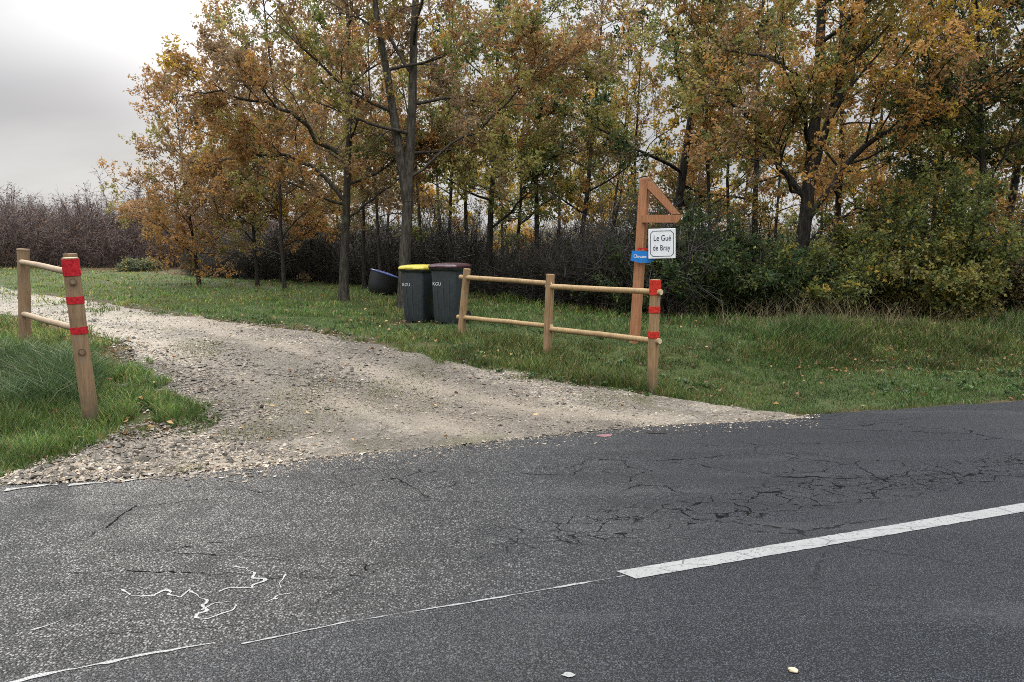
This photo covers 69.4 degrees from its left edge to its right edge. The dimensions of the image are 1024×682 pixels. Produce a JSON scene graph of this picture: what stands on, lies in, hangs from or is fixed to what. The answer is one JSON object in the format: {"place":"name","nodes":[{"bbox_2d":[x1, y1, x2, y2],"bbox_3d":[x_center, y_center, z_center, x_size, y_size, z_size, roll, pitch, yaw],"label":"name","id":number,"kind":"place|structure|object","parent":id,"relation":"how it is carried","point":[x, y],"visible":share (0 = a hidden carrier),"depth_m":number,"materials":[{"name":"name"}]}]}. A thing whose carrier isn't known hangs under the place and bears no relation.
{"place":"outdoors","nodes":[
{"label":"outdoors","id":0,"kind":"place"},
{"bbox_2d":[0,332,139,409],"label":"long grass","id":1,"kind":"structure","parent":0,"point":[23,370],"depth_m":6.92,"materials":[{"name":"green plant"}]},
{"bbox_2d":[0,285,819,485],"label":"gravel track","id":2,"kind":"structure","parent":0,"point":[442,428],"depth_m":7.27,"materials":[{"name":"beige gravel"}]},
{"bbox_2d":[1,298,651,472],"bbox_3d":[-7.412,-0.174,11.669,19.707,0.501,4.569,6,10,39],"label":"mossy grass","id":3,"kind":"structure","parent":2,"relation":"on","point":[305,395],"depth_m":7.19,"materials":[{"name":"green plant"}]},
{"bbox_2d":[0,400,1023,681],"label":"road","id":4,"kind":"structure","parent":0,"point":[396,542],"depth_m":3.67,"materials":[{"name":"grey asphalt"}]},
{"bbox_2d":[4,471,201,490],"bbox_3d":[-2.784,0.941,4.990,1.348,0.002,0.132,-2,8,-17],"label":"road edge line","id":5,"kind":"object","parent":4,"relation":"on","point":[7,489],"visible":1,"depth_m":4.91,"materials":[{"name":"white paint"}]},
{"bbox_2d":[10,642,214,681],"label":"road joint","id":6,"kind":"object","parent":4,"relation":"on","point":[48,673],"visible":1,"depth_m":2.79,"materials":[{"name":"white paint"}]},
{"bbox_2d":[32,566,288,629],"bbox_3d":[-1.517,1.154,3.272,1.030,0.002,0.490,-4,9,-29],"label":"road crack","id":7,"kind":"object","parent":4,"relation":"on","point":[207,600],"visible":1,"depth_m":3.34,"materials":[{"name":"white paint"}]},
{"bbox_2d":[241,575,624,643],"bbox_3d":[-0.272,1.157,3.242,1.721,0.001,0.037,-3,8,-20],"label":"road joint","id":8,"kind":"object","parent":4,"relation":"on","point":[430,608],"visible":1,"depth_m":3.24,"materials":[{"name":"paint"}]},
{"bbox_2d":[562,672,574,676],"bbox_3d":[0.207,1.227,2.719,0.039,0.001,0.039,7,10,44],"label":"road paint speck","id":9,"kind":"object","parent":4,"relation":"on","point":[568,674],"visible":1,"depth_m":2.72},
{"bbox_2d":[596,434,610,436],"bbox_3d":[0.764,0.786,6.164,0.132,0.001,0.095,0,8,0],"label":"road survey mark","id":10,"kind":"object","parent":4,"relation":"on","point":[604,435],"visible":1,"depth_m":6.16,"materials":[{"name":"pink paint"}]},
{"bbox_2d":[647,431,665,433],"bbox_3d":[1.221,0.771,6.270,0.166,0.001,0.105,0,8,0],"label":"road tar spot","id":11,"kind":"object","parent":4,"relation":"on","point":[658,432],"visible":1,"depth_m":6.25,"materials":[{"name":"grey asphalt"}]},
{"bbox_2d":[788,667,797,672],"bbox_3d":[1.043,1.221,2.745,0.037,0.017,0.024,3,8,20],"label":"pebble","id":12,"kind":"object","parent":4,"relation":"on","point":[793,669],"visible":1,"depth_m":2.74,"materials":[{"name":"white stone"}]},
{"bbox_2d":[618,503,1023,577],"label":"road marking","id":13,"kind":"object","parent":4,"relation":"on","point":[691,563],"visible":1,"depth_m":3.92,"materials":[{"name":"paint"}]},
{"bbox_2d":[0,247,1023,476],"bbox_3d":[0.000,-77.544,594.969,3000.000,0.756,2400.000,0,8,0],"label":"ground","id":14,"kind":"structure","parent":0,"point":[142,415],"depth_m":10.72,"materials":[{"name":"green plant"}]},
{"bbox_2d":[16,249,99,424],"bbox_3d":[-4.580,-0.100,7.321,0.198,1.600,3.321,-6,10,-40],"label":"post and rail fence","id":15,"kind":"object","parent":14,"relation":"on","point":[70,271],"visible":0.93,"depth_m":6.12,"materials":[{"name":"brown wood"}]},
{"bbox_2d":[115,256,162,271],"bbox_3d":[-16.515,-3.383,32.744,2.197,0.923,2.037,0,8,0],"label":"scrub bush","id":16,"kind":"object","parent":14,"relation":"on","point":[134,265],"visible":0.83,"depth_m":32.27,"materials":[{"name":"green plant"}]},
{"bbox_2d":[0,168,300,267],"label":"thicket","id":17,"kind":"object","parent":14,"relation":"on","point":[98,239],"visible":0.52,"depth_m":36.97,"materials":[{"name":"brown plant"}]},
{"bbox_2d":[97,56,258,283],"bbox_3d":[-9.987,-5.067,22.198,4.461,7.111,4.775,-3,8,-23],"label":"oak tree","id":18,"kind":"object","parent":14,"relation":"on","point":[157,210],"visible":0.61,"depth_m":21.89,"materials":[{"name":"orange plant"}]},
{"bbox_2d":[138,0,350,285],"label":"oak tree","id":19,"kind":"object","parent":14,"relation":"on","point":[217,209],"visible":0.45,"depth_m":21.69,"materials":[{"name":"orange plant"}]},
{"bbox_2d":[201,0,360,289],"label":"oak tree","id":20,"kind":"object","parent":14,"relation":"on","point":[303,205],"visible":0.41,"depth_m":19.72,"materials":[{"name":"orange plant"}]},
{"bbox_2d":[138,0,454,300],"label":"oak tree","id":21,"kind":"object","parent":14,"relation":"on","point":[237,61],"visible":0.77,"depth_m":15.05,"materials":[{"name":"orange plant"}]},
{"bbox_2d":[173,0,438,282],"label":"oak tree","id":22,"kind":"object","parent":14,"relation":"on","point":[308,278],"visible":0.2,"depth_m":22.66,"materials":[{"name":"orange plant"}]},
{"bbox_2d":[171,177,472,284],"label":"undergrowth","id":23,"kind":"object","parent":14,"relation":"on","point":[296,263],"visible":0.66,"depth_m":24.17,"materials":[{"name":"brown plant"}]},
{"bbox_2d":[285,56,384,230],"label":"woodland tree","id":24,"kind":"object","parent":14,"relation":"on","point":[330,163],"visible":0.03,"depth_m":28.82,"materials":[{"name":"orange plant"}]},
{"bbox_2d":[291,0,405,288],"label":"oak tree","id":25,"kind":"object","parent":14,"relation":"on","point":[364,283],"visible":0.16,"depth_m":19.99,"materials":[{"name":"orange plant"}]},
{"bbox_2d":[300,0,462,270],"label":"oak tree","id":26,"kind":"object","parent":14,"relation":"on","point":[377,204],"visible":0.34,"depth_m":19.26,"materials":[{"name":"orange plant"}]},
{"bbox_2d":[368,269,397,294],"bbox_3d":[-3.212,-1.423,18.600,0.894,0.615,0.894,19,0,-2],"label":"garden tub","id":27,"kind":"object","parent":14,"relation":"on","point":[379,281],"visible":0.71,"depth_m":18.26,"materials":[{"name":"black plastic"}]},
{"bbox_2d":[330,58,440,239],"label":"woodland tree","id":28,"kind":"object","parent":14,"relation":"on","point":[398,96],"visible":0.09,"depth_m":31.75,"materials":[{"name":"orange plant"}]},
{"bbox_2d":[398,264,434,322],"bbox_3d":[-1.533,-0.790,12.305,0.510,0.952,0.641,4,8,27],"label":"wheelie bin","id":29,"kind":"object","parent":14,"relation":"on","point":[417,292],"visible":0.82,"depth_m":12.10,"materials":[{"name":"grey plastic"}]},
{"bbox_2d":[360,0,483,263],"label":"oak tree","id":30,"kind":"object","parent":14,"relation":"on","point":[443,181],"visible":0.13,"depth_m":19.35,"materials":[{"name":"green plant"}]},
{"bbox_2d":[387,0,487,240],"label":"slender tree","id":31,"kind":"object","parent":14,"relation":"on","point":[451,188],"visible":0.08,"depth_m":20.71,"materials":[{"name":"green plant"}]},
{"bbox_2d":[393,16,484,236],"bbox_3d":[-2.876,-7.457,28.643,3.744,10.113,4.823,0,8,0],"label":"woodland tree","id":32,"kind":"object","parent":14,"relation":"on","point":[432,190],"visible":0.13,"depth_m":28.57,"materials":[{"name":"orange plant"}]},
{"bbox_2d":[237,0,650,308],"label":"oak tree","id":33,"kind":"object","parent":14,"relation":"on","point":[536,48],"visible":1,"depth_m":14.13,"materials":[{"name":"orange plant"}]},
{"bbox_2d":[428,263,471,324],"bbox_3d":[-0.997,-0.773,11.954,0.520,0.972,0.654,4,8,25],"label":"wheelie bin","id":34,"kind":"object","parent":14,"relation":"on","point":[446,284],"visible":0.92,"depth_m":11.74,"materials":[{"name":"grey plastic"}]},
{"bbox_2d":[417,0,519,244],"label":"oak tree","id":35,"kind":"object","parent":14,"relation":"on","point":[465,199],"visible":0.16,"depth_m":21.38,"materials":[{"name":"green plant"}]},
{"bbox_2d":[379,0,610,271],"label":"oak tree","id":36,"kind":"object","parent":14,"relation":"on","point":[545,159],"visible":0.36,"depth_m":17.17,"materials":[{"name":"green plant"}]},
{"bbox_2d":[449,60,544,257],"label":"woodland tree","id":37,"kind":"object","parent":14,"relation":"on","point":[515,221],"visible":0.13,"depth_m":31.64,"materials":[{"name":"orange plant"}]},
{"bbox_2d":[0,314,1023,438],"bbox_3d":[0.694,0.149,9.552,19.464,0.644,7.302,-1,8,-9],"label":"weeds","id":38,"kind":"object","parent":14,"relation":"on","point":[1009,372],"visible":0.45,"depth_m":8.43,"materials":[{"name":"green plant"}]},
{"bbox_2d":[0,264,1023,470],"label":"fallen leaves","id":39,"kind":"object","parent":14,"relation":"on","point":[456,392],"visible":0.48,"depth_m":9.79,"materials":[{"name":"brown plant"}]},
{"bbox_2d":[447,0,597,256],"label":"slender tree","id":40,"kind":"object","parent":14,"relation":"on","point":[471,184],"visible":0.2,"depth_m":20.60,"materials":[{"name":"green plant"}]},
{"bbox_2d":[458,0,621,248],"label":"oak tree","id":41,"kind":"object","parent":14,"relation":"on","point":[535,144],"visible":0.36,"depth_m":17.81,"materials":[{"name":"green plant"}]},
{"bbox_2d":[456,268,662,393],"bbox_3d":[0.397,-0.178,9.035,0.196,1.329,3.680,-6,10,-39],"label":"post and rail fence","id":42,"kind":"object","parent":14,"relation":"on","point":[654,291],"visible":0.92,"depth_m":8.63,"materials":[{"name":"brown wood"}]},
{"bbox_2d":[497,24,629,250],"bbox_3d":[1.890,-7.058,27.376,4.302,9.656,3.856,-5,9,-36],"label":"woodland tree","id":43,"kind":"object","parent":14,"relation":"on","point":[512,186],"visible":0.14,"depth_m":27.66,"materials":[{"name":"green plant"}]},
{"bbox_2d":[359,160,770,316],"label":"undergrowth","id":44,"kind":"object","parent":14,"relation":"on","point":[565,265],"visible":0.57,"depth_m":15.36,"materials":[{"name":"brown plant"}]},
{"bbox_2d":[508,0,672,249],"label":"oak tree","id":45,"kind":"object","parent":14,"relation":"on","point":[586,185],"visible":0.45,"depth_m":18.07,"materials":[{"name":"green plant"}]},
{"bbox_2d":[554,69,655,241],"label":"woodland tree","id":46,"kind":"object","parent":14,"relation":"on","point":[608,173],"visible":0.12,"depth_m":29.26,"materials":[{"name":"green plant"}]},
{"bbox_2d":[556,3,672,238],"bbox_3d":[2.913,-5.004,19.858,3.050,7.615,2.916,2,8,17],"label":"slender tree","id":47,"kind":"object","parent":14,"relation":"on","point":[634,82],"visible":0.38,"depth_m":19.69,"materials":[{"name":"green plant"}]},
{"bbox_2d":[572,0,704,239],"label":"slender tree","id":48,"kind":"object","parent":14,"relation":"on","point":[655,103],"visible":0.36,"depth_m":19.36,"materials":[{"name":"green plant"}]},
{"bbox_2d":[260,201,1023,260],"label":"hedgerow","id":49,"kind":"object","parent":14,"relation":"on","point":[574,222],"depth_m":41.22,"materials":[{"name":"brown plant"}]},
{"bbox_2d":[569,223,727,315],"bbox_3d":[2.617,-1.323,13.691,2.577,1.808,2.564,-2,8,-16],"label":"scrub bush","id":50,"kind":"object","parent":14,"relation":"on","point":[624,302],"visible":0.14,"depth_m":13.41,"materials":[{"name":"green plant"}]},
{"bbox_2d":[629,178,682,343],"bbox_3d":[1.908,-0.980,9.841,0.673,2.336,0.214,1,8,5],"label":"sign post","id":51,"kind":"object","parent":14,"relation":"on","point":[661,243],"visible":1,"depth_m":9.72,"materials":[{"name":"brown wood"}]},
{"bbox_2d":[530,0,833,234],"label":"oak tree","id":52,"kind":"object","parent":14,"relation":"on","point":[608,119],"visible":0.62,"depth_m":15.62,"materials":[{"name":"green plant"}]},
{"bbox_2d":[646,9,742,237],"bbox_3d":[6.310,-6.989,26.220,4.228,9.850,4.011,0,8,0],"label":"woodland tree","id":53,"kind":"object","parent":14,"relation":"on","point":[674,151],"visible":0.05,"depth_m":26.22,"materials":[{"name":"green plant"}]},
{"bbox_2d":[620,0,788,239],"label":"oak tree","id":54,"kind":"object","parent":14,"relation":"on","point":[712,174],"visible":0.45,"depth_m":14.87,"materials":[{"name":"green plant"}]},
{"bbox_2d":[645,200,803,318],"bbox_3d":[3.617,-1.452,13.312,2.795,2.198,2.948,0,8,0],"label":"scrub bush","id":55,"kind":"object","parent":14,"relation":"on","point":[726,271],"visible":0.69,"depth_m":12.66,"materials":[{"name":"green plant"}]},
{"bbox_2d":[654,0,799,238],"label":"slender tree","id":56,"kind":"object","parent":14,"relation":"on","point":[750,151],"visible":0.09,"depth_m":20.00,"materials":[{"name":"orange plant"}]},
{"bbox_2d":[626,0,878,245],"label":"oak tree","id":57,"kind":"object","parent":14,"relation":"on","point":[848,151],"visible":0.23,"depth_m":17.92,"materials":[{"name":"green plant"}]},
{"bbox_2d":[702,45,803,242],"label":"woodland tree","id":58,"kind":"object","parent":14,"relation":"on","point":[746,190],"visible":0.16,"depth_m":30.05,"materials":[{"name":"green plant"}]},
{"bbox_2d":[705,4,849,239],"bbox_3d":[7.361,-6.080,20.588,4.060,9.601,3.853,-4,9,-29],"label":"oak tree","id":59,"kind":"object","parent":14,"relation":"on","point":[778,185],"visible":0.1,"depth_m":20.93,"materials":[{"name":"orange plant"}]},
{"bbox_2d":[710,225,848,317],"bbox_3d":[4.442,-1.179,13.032,2.411,1.722,2.434,-5,9,-36],"label":"scrub bush","id":60,"kind":"object","parent":14,"relation":"on","point":[787,286],"visible":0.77,"depth_m":12.50,"materials":[{"name":"green plant"}]},
{"bbox_2d":[555,286,1023,331],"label":"dry stalks","id":61,"kind":"object","parent":14,"relation":"on","point":[857,314],"visible":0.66,"depth_m":11.28,"materials":[{"name":"beige plant"}]},
{"bbox_2d":[751,212,903,318],"bbox_3d":[5.363,-1.273,13.044,2.779,1.937,3.058,4,9,29],"label":"scrub bush","id":62,"kind":"object","parent":14,"relation":"on","point":[854,275],"visible":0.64,"depth_m":12.19,"materials":[{"name":"green plant"}]},
{"bbox_2d":[656,0,1023,256],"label":"oak tree","id":63,"kind":"object","parent":14,"relation":"on","point":[833,71],"visible":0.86,"depth_m":13.23,"materials":[{"name":"orange plant"}]},
{"bbox_2d":[777,42,911,239],"bbox_3d":[12.468,-6.829,28.174,4.373,9.036,4.979,-6,9,-36],"label":"woodland tree","id":64,"kind":"object","parent":14,"relation":"on","point":[790,219],"visible":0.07,"depth_m":28.77,"materials":[{"name":"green plant"}]},
{"bbox_2d":[762,0,941,239],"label":"oak tree","id":65,"kind":"object","parent":14,"relation":"on","point":[840,187],"visible":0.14,"depth_m":17.37,"materials":[{"name":"orange plant"}]},
{"bbox_2d":[684,177,1023,315],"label":"undergrowth","id":66,"kind":"object","parent":14,"relation":"on","point":[816,238],"visible":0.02,"depth_m":15.37,"materials":[{"name":"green plant"}]},
{"bbox_2d":[802,0,960,226],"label":"oak tree","id":67,"kind":"object","parent":14,"relation":"on","point":[830,202],"visible":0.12,"depth_m":19.33,"materials":[{"name":"orange plant"}]},
{"bbox_2d":[804,214,959,317],"bbox_3d":[6.461,-1.312,13.026,2.890,1.953,2.942,0,8,0],"label":"scrub bush","id":68,"kind":"object","parent":14,"relation":"on","point":[911,256],"visible":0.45,"depth_m":12.36,"materials":[{"name":"green plant"}]},
{"bbox_2d":[820,10,945,219],"bbox_3d":[12.187,-6.512,24.748,4.124,9.340,3.659,-5,9,-32],"label":"woodland tree","id":69,"kind":"object","parent":14,"relation":"on","point":[863,83],"visible":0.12,"depth_m":24.54,"materials":[{"name":"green plant"}]},
{"bbox_2d":[824,0,987,232],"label":"oak tree","id":70,"kind":"object","parent":14,"relation":"on","point":[873,135],"visible":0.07,"depth_m":20.60,"materials":[{"name":"orange plant"}]},
{"bbox_2d":[808,126,1023,313],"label":"scrub bush","id":71,"kind":"object","parent":14,"relation":"on","point":[956,212],"visible":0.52,"depth_m":12.41,"materials":[{"name":"green plant"}]},
{"bbox_2d":[844,0,1023,230],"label":"oak tree","id":72,"kind":"object","parent":14,"relation":"on","point":[888,152],"visible":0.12,"depth_m":17.03,"materials":[{"name":"orange plant"}]},
{"bbox_2d":[870,0,1023,236],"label":"slender tree","id":73,"kind":"object","parent":14,"relation":"on","point":[979,154],"visible":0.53,"depth_m":13.46,"materials":[{"name":"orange plant"}]},
{"bbox_2d":[881,226,1014,322],"bbox_3d":[7.210,-1.067,12.231,1.901,1.630,2.375,7,10,42],"label":"scrub bush","id":74,"kind":"object","parent":14,"relation":"on","point":[953,291],"visible":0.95,"depth_m":11.73,"materials":[{"name":"green plant"}]},
{"bbox_2d":[883,1,1014,223],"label":"oak tree","id":75,"kind":"object","parent":14,"relation":"on","point":[959,162],"visible":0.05,"depth_m":18.24,"materials":[{"name":"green plant"}]},
{"bbox_2d":[902,1,1023,231],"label":"oak tree","id":76,"kind":"object","parent":14,"relation":"on","point":[1014,179],"visible":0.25,"depth_m":15.26,"materials":[{"name":"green plant"}]},
{"bbox_2d":[919,77,1010,238],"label":"woodland tree","id":77,"kind":"object","parent":14,"relation":"on","point":[972,173],"visible":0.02,"depth_m":27.10,"materials":[{"name":"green plant"}]},
{"bbox_2d":[970,75,1022,222],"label":"oak tree","id":78,"kind":"object","parent":14,"relation":"on","point":[1005,175],"visible":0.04,"depth_m":16.84,"materials":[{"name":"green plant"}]},
{"bbox_2d":[970,219,1023,313],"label":"scrub bush","id":79,"kind":"object","parent":14,"relation":"on","point":[1017,287],"visible":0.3,"depth_m":12.91,"materials":[{"name":"green plant"}]},
{"bbox_2d":[977,73,1023,228],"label":"woodland tree","id":80,"kind":"object","parent":14,"relation":"on","point":[1022,195],"visible":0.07,"depth_m":26.30,"materials":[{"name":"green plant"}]},
{"bbox_2d":[987,65,1023,173],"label":"oak tree","id":81,"kind":"object","parent":14,"relation":"on","point":[1019,166],"visible":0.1,"depth_m":14.95,"materials":[{"name":"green plant"}]},
{"bbox_2d":[1010,226,1023,279],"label":"scrub bush","id":82,"kind":"object","parent":14,"relation":"on","point":[1015,262],"visible":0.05,"depth_m":13.19,"materials":[{"name":"green plant"}]},
{"bbox_2d":[0,0,1023,239],"label":"sky","id":83,"kind":"structure","parent":0,"point":[66,65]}
]}

